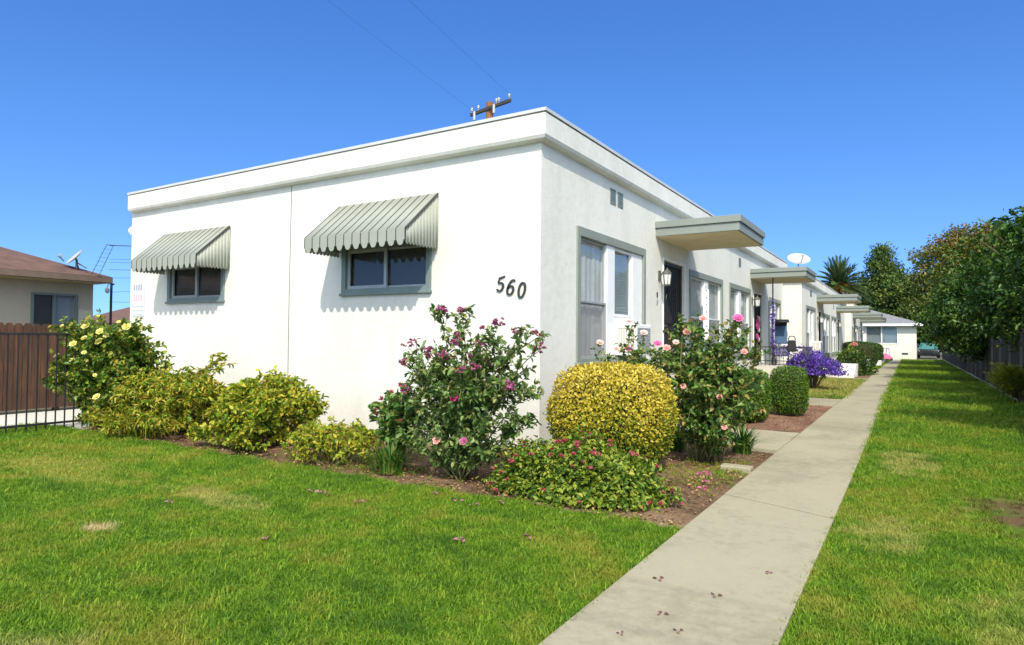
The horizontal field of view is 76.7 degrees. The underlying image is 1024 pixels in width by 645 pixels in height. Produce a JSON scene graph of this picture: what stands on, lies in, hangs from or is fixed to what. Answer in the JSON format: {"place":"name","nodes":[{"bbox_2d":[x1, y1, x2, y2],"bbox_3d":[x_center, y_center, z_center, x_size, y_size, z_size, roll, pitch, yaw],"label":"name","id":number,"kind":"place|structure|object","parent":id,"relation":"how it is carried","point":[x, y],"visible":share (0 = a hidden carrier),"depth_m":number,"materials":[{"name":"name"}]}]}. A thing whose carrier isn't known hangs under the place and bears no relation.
{"place":"outdoors","nodes":[
{"label":"outdoors","id":0,"kind":"place"},
{"bbox_2d":[0,409,98,428],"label":"driveway","id":1,"kind":"structure","parent":0,"point":[21,417],"depth_m":11.16,"materials":[{"name":"concrete"}]},
{"bbox_2d":[0,247,112,396],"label":"neighbour house","id":2,"kind":"structure","parent":0,"point":[37,290],"depth_m":14.19,"materials":[{"name":"beige paint"}]},
{"bbox_2d":[30,292,77,325],"bbox_3d":[-10.211,-0.032,14.420,0.134,1.240,0.920,0,-2,32],"label":"window","id":3,"kind":"structure","parent":2,"relation":"in","point":[46,308],"depth_m":14.41,"materials":[{"name":"grey glass"}]},
{"bbox_2d":[57,250,86,268],"bbox_3d":[-9.865,-1.423,14.485,0.613,0.435,0.489,-1,-2,44],"label":"satellite dish","id":4,"kind":"object","parent":2,"relation":"on","point":[74,257],"visible":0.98,"depth_m":14.54,"materials":[{"name":"metal"}]},
{"bbox_2d":[91,244,117,276],"bbox_3d":[-9.136,-1.363,14.507,0.632,0.770,0.044,0,-2,2],"label":"roof antenna","id":5,"kind":"object","parent":2,"relation":"attached to","point":[103,257],"visible":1,"depth_m":14.50,"materials":[{"name":"grey metal"}]},
{"bbox_2d":[0,345,941,505],"bbox_3d":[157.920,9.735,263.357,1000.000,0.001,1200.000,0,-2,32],"label":"ground","id":6,"kind":"structure","parent":0,"point":[926,357],"depth_m":12.77,"materials":[{"name":"grey concrete"}]},
{"bbox_2d":[0,329,121,433],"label":"iron fence","id":7,"kind":"object","parent":6,"relation":"on","point":[26,425],"visible":0.54,"depth_m":9.35,"materials":[{"name":"black metal"}]},
{"bbox_2d":[0,322,127,410],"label":"plank fence","id":8,"kind":"object","parent":6,"relation":"on","point":[23,346],"visible":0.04,"depth_m":11.82,"materials":[{"name":"brown wood"}]},
{"bbox_2d":[105,283,114,324],"bbox_3d":[-9.471,0.446,15.212,0.228,2.740,0.097,1,-2,-1],"label":"lamp pole","id":9,"kind":"object","parent":6,"relation":"on","point":[108,290],"visible":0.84,"depth_m":15.20,"materials":[{"name":"black metal"}]},
{"bbox_2d":[93,307,129,325],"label":"roofed house","id":10,"kind":"structure","parent":6,"relation":"on","point":[117,315],"depth_m":42.79,"materials":[{"name":"beige paint"}]},
{"bbox_2d":[80,406,826,528],"bbox_3d":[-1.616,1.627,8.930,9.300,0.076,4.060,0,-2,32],"label":"planting bed","id":11,"kind":"object","parent":6,"relation":"on","point":[697,507],"visible":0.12,"depth_m":6.75,"materials":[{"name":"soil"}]},
{"bbox_2d":[40,308,175,427],"bbox_3d":[-6.253,0.700,10.171,2.501,1.858,1.663,0,-2,32],"label":"rose bush","id":12,"kind":"object","parent":11,"relation":"on","point":[112,354],"visible":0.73,"depth_m":9.63,"materials":[{"name":"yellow plant"}]},
{"bbox_2d":[33,352,236,443],"bbox_3d":[-5.208,1.026,9.337,2.678,1.230,2.906,0,-2,32],"label":"leafy shrub","id":13,"kind":"object","parent":11,"relation":"on","point":[154,404],"visible":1,"depth_m":9.02,"materials":[{"name":"yellow plant"}]},
{"bbox_2d":[184,365,329,450],"bbox_3d":[-3.222,1.078,8.337,1.556,1.055,1.523,0,-2,32],"label":"leafy shrub","id":14,"kind":"object","parent":11,"relation":"on","point":[256,411],"visible":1,"depth_m":8.07,"materials":[{"name":"yellow plant"}]},
{"bbox_2d":[266,416,382,467],"bbox_3d":[-2.127,1.337,7.433,1.344,0.529,1.520,1,-2,-14],"label":"leafy shrub","id":15,"kind":"object","parent":11,"relation":"on","point":[329,439],"visible":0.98,"depth_m":7.19,"materials":[{"name":"yellow plant"}]},
{"bbox_2d":[351,436,423,474],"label":"strap leaf clump","id":16,"kind":"object","parent":11,"relation":"on","point":[390,460],"visible":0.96,"depth_m":6.72,"materials":[{"name":"green plant"}]},
{"bbox_2d":[368,382,428,462],"bbox_3d":[-1.225,1.123,7.244,0.766,0.917,0.787,1,-2,-13],"label":"shrub","id":17,"kind":"object","parent":11,"relation":"on","point":[386,421],"visible":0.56,"depth_m":7.09,"materials":[{"name":"green plant"}]},
{"bbox_2d":[390,303,550,479],"bbox_3d":[-0.507,0.682,6.565,1.854,1.788,1.025,0,-2,32],"label":"rose bush","id":18,"kind":"object","parent":11,"relation":"on","point":[461,417],"visible":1,"depth_m":6.41,"materials":[{"name":"green plant"}]},
{"bbox_2d":[476,422,685,512],"bbox_3d":[0.628,1.256,5.869,1.921,0.696,1.172,0,-2,32],"label":"lantana mound","id":19,"kind":"object","parent":11,"relation":"on","point":[578,470],"visible":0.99,"depth_m":5.55,"materials":[{"name":"green plant"}]},
{"bbox_2d":[542,359,681,468],"bbox_3d":[1.075,1.013,6.921,1.401,1.236,1.398,0,-2,32],"label":"globe shrub","id":20,"kind":"object","parent":11,"relation":"on","point":[623,406],"visible":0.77,"depth_m":6.50,"materials":[{"name":"yellow plant"}]},
{"bbox_2d":[590,318,675,370],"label":"rose bush","id":21,"kind":"object","parent":11,"relation":"on","point":[599,342],"visible":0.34,"depth_m":8.88,"materials":[{"name":"green plant"}]},
{"bbox_2d":[614,313,771,462],"bbox_3d":[2.232,0.751,7.702,1.656,1.751,1.240,-2,-3,54],"label":"rose bush","id":22,"kind":"object","parent":11,"relation":"on","point":[714,389],"visible":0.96,"depth_m":7.44,"materials":[{"name":"green plant"}]},
{"bbox_2d":[703,289,708,460],"bbox_3d":[2.321,0.638,7.751,0.064,2.070,0.026,0,-2,3],"label":"garden stake","id":23,"kind":"object","parent":11,"relation":"on","point":[706,307],"visible":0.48,"depth_m":7.76,"materials":[{"name":"white paint"}]},
{"bbox_2d":[720,463,752,473],"bbox_3d":[2.438,1.588,7.027,0.320,0.075,0.160,0,-2,32],"label":"concrete block","id":24,"kind":"object","parent":11,"relation":"on","point":[745,468],"depth_m":6.97,"materials":[{"name":"beige concrete"}]},
{"bbox_2d":[727,421,776,453],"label":"strap leaf clump","id":25,"kind":"object","parent":11,"relation":"on","point":[743,438],"visible":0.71,"depth_m":7.95,"materials":[{"name":"green plant"}]},
{"bbox_2d":[470,93,510,120],"bbox_3d":[-0.858,-3.321,25.861,2.207,11.178,0.450,-1,-2,42],"label":"utility pole","id":26,"kind":"object","parent":6,"relation":"on","point":[489,109],"visible":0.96,"depth_m":26.00,"materials":[{"name":"brown wood"}]},
{"bbox_2d":[127,106,886,448],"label":"apartment building","id":27,"kind":"structure","parent":6,"relation":"on","point":[333,274],"depth_m":10.19,"materials":[{"name":"white paint"}]},
{"bbox_2d":[165,263,224,303],"bbox_3d":[-5.933,-0.748,12.170,1.810,0.770,0.149,0,-2,32],"label":"window","id":28,"kind":"structure","parent":27,"relation":"in","point":[195,284],"depth_m":12.21,"materials":[{"name":"glass"}]},
{"bbox_2d":[339,241,431,295],"bbox_3d":[-1.887,-0.799,9.673,1.800,0.770,0.149,0,-2,32],"label":"window","id":29,"kind":"structure","parent":27,"relation":"in","point":[402,269],"depth_m":9.70,"materials":[{"name":"glass"}]},
{"bbox_2d":[575,225,648,365],"bbox_3d":[1.607,-0.331,10.312,0.192,2.010,2.790,0,-2,32],"label":"window","id":30,"kind":"structure","parent":27,"relation":"in","point":[603,273],"depth_m":10.09,"materials":[{"name":"white glass"}]},
{"bbox_2d":[614,324,650,355],"bbox_3d":[1.952,0.284,10.569,0.429,0.500,0.677,0,-2,32],"label":"window air conditioner","id":31,"kind":"object","parent":27,"relation":"attached to","point":[621,333],"depth_m":10.32,"materials":[{"name":"white paint"}]},
{"bbox_2d":[662,257,685,375],"bbox_3d":[3.194,-0.089,12.928,0.124,2.270,1.420,0,-2,32],"label":"door","id":32,"kind":"structure","parent":27,"relation":"in","point":[672,294],"depth_m":13.11,"materials":[{"name":"black metal"}]},
{"bbox_2d":[689,269,722,353],"bbox_3d":[4.477,-0.139,14.958,0.191,1.920,2.880,0,-2,32],"label":"window","id":33,"kind":"structure","parent":27,"relation":"in","point":[696,286],"depth_m":14.90,"materials":[{"name":"white glass"}]},
{"bbox_2d":[729,282,750,355],"bbox_3d":[6.271,-0.048,17.863,0.191,1.920,2.610,0,-2,32],"label":"window","id":34,"kind":"structure","parent":27,"relation":"in","point":[738,300],"depth_m":17.90,"materials":[{"name":"white glass"}]},
{"bbox_2d":[756,316,759,351],"bbox_3d":[7.565,0.391,19.912,0.085,1.223,0.378,0,-2,32],"label":"door wreath","id":35,"kind":"object","parent":27,"relation":"hanging from","point":[758,326],"depth_m":19.91,"materials":[{"name":"pink plant"}]},
{"bbox_2d":[753,291,762,363],"bbox_3d":[7.535,0.178,19.956,0.124,2.180,1.410,0,-2,32],"label":"door","id":36,"kind":"structure","parent":27,"relation":"in","point":[756,310],"depth_m":20.15,"materials":[{"name":"black metal"}]},
{"bbox_2d":[768,297,780,353],"bbox_3d":[9.044,0.119,22.353,0.190,1.870,2.310,0,-2,32],"label":"window","id":37,"kind":"structure","parent":27,"relation":"in","point":[769,298],"depth_m":22.24,"materials":[{"name":"white glass"}]},
{"bbox_2d":[771,319,792,364],"bbox_3d":[7.929,0.576,19.023,0.480,1.337,0.820,0,-2,15],"label":"window","id":38,"kind":"structure","parent":27,"relation":"on","point":[781,332],"depth_m":19.17,"materials":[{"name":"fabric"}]},
{"bbox_2d":[754,278,811,364],"bbox_3d":[8.202,-0.002,19.559,1.364,2.530,2.114,0,-2,32],"label":"porch railing","id":39,"kind":"object","parent":27,"relation":"on","point":[773,358],"visible":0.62,"depth_m":18.76,"materials":[{"name":"black metal"}]},
{"bbox_2d":[787,336,796,351],"bbox_3d":[7.958,0.606,18.417,0.258,0.451,0.078,0,-2,32],"label":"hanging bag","id":40,"kind":"object","parent":39,"relation":"hanging from","point":[791,344],"visible":1,"depth_m":18.39,"materials":[{"name":"black fabric"}]},
{"bbox_2d":[768,299,814,362],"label":"flowering vine","id":41,"kind":"object","parent":27,"relation":"attached to","point":[776,349],"visible":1,"depth_m":18.68,"materials":[{"name":"plant"}]},
{"bbox_2d":[787,253,810,266],"bbox_3d":[13.257,-2.396,29.913,0.871,1.706,0.872,2,-2,-38],"label":"satellite dish","id":42,"kind":"object","parent":27,"relation":"on","point":[798,258],"visible":0.9,"depth_m":30.00,"materials":[{"name":"metal"}]},
{"bbox_2d":[806,305,815,346],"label":"window","id":43,"kind":"structure","parent":27,"relation":"in","point":[811,313],"depth_m":25.54,"materials":[{"name":"white glass"}]},
{"bbox_2d":[811,341,822,353],"bbox_3d":[12.099,0.991,25.796,0.429,0.500,0.677,0,-2,32],"label":"window air conditioner","id":44,"kind":"object","parent":27,"relation":"attached to","point":[817,345],"depth_m":25.50,"materials":[{"name":"white paint"}]},
{"bbox_2d":[818,310,821,340],"bbox_3d":[13.340,0.619,28.155,0.124,2.270,1.420,0,-2,32],"label":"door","id":45,"kind":"structure","parent":27,"relation":"in","point":[819,313],"depth_m":28.69,"materials":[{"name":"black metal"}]},
{"bbox_2d":[823,313,830,355],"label":"window","id":46,"kind":"structure","parent":27,"relation":"in","point":[826,339],"depth_m":30.26,"materials":[{"name":"white glass"}]},
{"bbox_2d":[831,316,836,354],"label":"window","id":47,"kind":"structure","parent":27,"relation":"in","point":[833,338],"depth_m":33.02,"materials":[{"name":"white glass"}]},
{"bbox_2d":[837,318,839,356],"bbox_3d":[17.681,0.886,35.184,0.124,2.180,1.410,0,-2,32],"label":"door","id":48,"kind":"structure","parent":27,"relation":"in","point":[837,318],"depth_m":35.61,"materials":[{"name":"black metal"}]},
{"bbox_2d":[855,325,858,340],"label":"window","id":49,"kind":"structure","parent":27,"relation":"in","point":[855,325],"depth_m":41.97,"materials":[{"name":"green paint"}]},
{"bbox_2d":[738,405,832,432],"bbox_3d":[4.984,1.769,12.386,1.700,0.066,5.000,0,-2,32],"label":"mulch bed","id":50,"kind":"object","parent":6,"relation":"on","point":[774,424],"visible":0.34,"depth_m":11.36,"materials":[{"name":"brown soil"}]},
{"bbox_2d":[741,368,771,422],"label":"box hedge","id":51,"kind":"object","parent":50,"relation":"on","point":[762,399],"visible":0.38,"depth_m":11.14,"materials":[{"name":"green plant"}]},
{"bbox_2d":[769,365,809,415],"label":"box hedge","id":52,"kind":"object","parent":50,"relation":"on","point":[790,390],"visible":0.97,"depth_m":12.15,"materials":[{"name":"green plant"}]},
{"bbox_2d":[817,254,874,304],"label":"palm tree","id":53,"kind":"object","parent":6,"relation":"on","point":[839,279],"visible":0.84,"depth_m":61.37,"materials":[{"name":"green plant"}]},
{"bbox_2d":[843,241,930,341],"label":"leafy tree","id":54,"kind":"object","parent":6,"relation":"on","point":[886,287],"visible":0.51,"depth_m":73.25,"materials":[{"name":"green plant"}]},
{"bbox_2d":[888,286,935,355],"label":"leafy tree","id":55,"kind":"object","parent":6,"relation":"on","point":[919,342],"visible":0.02,"depth_m":72.59,"materials":[{"name":"green plant"}]},
{"bbox_2d":[917,343,939,357],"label":"parked car","id":56,"kind":"object","parent":6,"relation":"on","point":[924,349],"visible":0.94,"depth_m":59.98,"materials":[{"name":"paint"}]},
{"bbox_2d":[904,254,989,354],"bbox_3d":[22.771,-0.405,30.988,6.389,5.843,6.021,1,-2,-32],"label":"leafy tree","id":57,"kind":"object","parent":6,"relation":"on","point":[924,297],"visible":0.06,"depth_m":31.74,"materials":[{"name":"green plant"}]},
{"bbox_2d":[902,219,1014,346],"bbox_3d":[27.962,-1.771,38.974,7.745,9.082,7.033,0,-2,9],"label":"leafy tree","id":58,"kind":"object","parent":6,"relation":"on","point":[940,249],"visible":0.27,"depth_m":39.38,"materials":[{"name":"green plant"}]},
{"bbox_2d":[911,260,1023,362],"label":"leafy tree","id":59,"kind":"object","parent":6,"relation":"on","point":[952,324],"visible":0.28,"depth_m":23.03,"materials":[{"name":"green plant"}]},
{"bbox_2d":[941,328,1023,404],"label":"board fence","id":60,"kind":"object","parent":6,"relation":"on","point":[1000,354],"visible":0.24,"depth_m":21.16,"materials":[{"name":"wood"}]},
{"bbox_2d":[942,206,1023,352],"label":"leafy tree","id":61,"kind":"object","parent":6,"relation":"on","point":[1000,310],"visible":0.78,"depth_m":16.51,"materials":[{"name":"green plant"}]},
{"bbox_2d":[987,231,1023,320],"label":"leafy tree","id":62,"kind":"object","parent":6,"relation":"on","point":[1019,269],"visible":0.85,"depth_m":12.89,"materials":[{"name":"green plant"}]},
{"bbox_2d":[990,208,1023,280],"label":"leafy tree","id":63,"kind":"object","parent":6,"relation":"on","point":[1019,241],"visible":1,"depth_m":9.77,"materials":[{"name":"green plant"}]},
{"bbox_2d":[0,359,1023,644],"bbox_3d":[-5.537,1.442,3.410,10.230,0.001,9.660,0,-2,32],"label":"lawn","id":64,"kind":"structure","parent":0,"point":[361,495],"depth_m":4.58,"materials":[{"name":"green plant"}]},
{"bbox_2d":[0,0,1023,315],"label":"sky","id":65,"kind":"structure","parent":0,"point":[844,128],"materials":[{"name":"blue"}]},
{"bbox_2d":[664,423,686,450],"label":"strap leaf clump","id":66,"kind":"object","parent":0,"point":[678,445],"visible":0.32,"depth_m":8.24,"materials":[{"name":"green plant"}]},
{"bbox_2d":[538,359,900,644],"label":"path","id":67,"kind":"structure","parent":0,"point":[734,544],"depth_m":4.11,"materials":[{"name":"concrete"}]},
{"bbox_2d":[676,424,798,453],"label":"walkway","id":68,"kind":"structure","parent":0,"point":[781,438],"depth_m":9.11,"materials":[{"name":"concrete"}]},
{"bbox_2d":[808,398,840,405],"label":"walkway","id":69,"kind":"structure","parent":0,"point":[821,402],"depth_m":15.00,"materials":[{"name":"concrete"}]},
{"bbox_2d":[829,373,871,378],"bbox_3d":[14.933,2.297,28.800,1.980,0.071,8.000,0,-2,32],"label":"bed","id":70,"kind":"object","parent":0,"point":[863,376],"visible":0.12,"depth_m":26.68,"materials":[{"name":"soil"}]},
{"bbox_2d":[835,342,864,359],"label":"leafy shrub","id":71,"kind":"object","parent":70,"relation":"on","point":[852,345],"visible":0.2,"depth_m":30.37,"materials":[{"name":"green plant"}]},
{"bbox_2d":[834,346,878,375],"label":"leafy shrub","id":72,"kind":"object","parent":70,"relation":"on","point":[855,356],"visible":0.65,"depth_m":27.71,"materials":[{"name":"green plant"}]},
{"bbox_2d":[863,310,922,359],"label":"house","id":73,"kind":"structure","parent":0,"point":[896,336],"depth_m":54.08,"materials":[{"name":"beige paint"}]},
{"bbox_2d":[865,326,897,343],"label":"window","id":74,"kind":"structure","parent":73,"relation":"in","point":[875,334],"depth_m":54.58,"materials":[{"name":"grey glass"}]},
{"bbox_2d":[786,433,1023,644],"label":"side lawn","id":75,"kind":"structure","parent":0,"point":[1015,522],"depth_m":5.14,"materials":[{"name":"green plant"}]},
{"bbox_2d":[983,361,1023,401],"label":"juniper shrub","id":76,"kind":"object","parent":75,"relation":"on","point":[1009,379],"visible":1,"depth_m":14.82,"materials":[{"name":"green plant"}]},
{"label":"dry lawn patch","id":77,"kind":"structure","parent":0,"visible":0},
{"bbox_2d":[786,349,848,388],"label":"flowering bush","id":78,"kind":"object","parent":77,"relation":"on","point":[816,365],"visible":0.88,"depth_m":18.25,"materials":[{"name":"purple plant"}]},
{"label":"far lawn patch","id":79,"kind":"structure","parent":0,"visible":0},
{"bbox_2d":[842,341,878,365],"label":"box hedge","id":80,"kind":"object","parent":79,"relation":"on","point":[869,348],"visible":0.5,"depth_m":36.38,"materials":[{"name":"green plant"}]},
{"bbox_2d":[875,343,883,360],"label":"box hedge","id":81,"kind":"object","parent":79,"relation":"on","point":[880,353],"visible":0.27,"depth_m":41.82,"materials":[{"name":"green plant"}]},
{"bbox_2d":[883,348,892,360],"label":"ride on toy car","id":82,"kind":"object","parent":79,"relation":"on","point":[887,356],"visible":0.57,"depth_m":49.54,"materials":[{"name":"pink plastic"}]}
]}

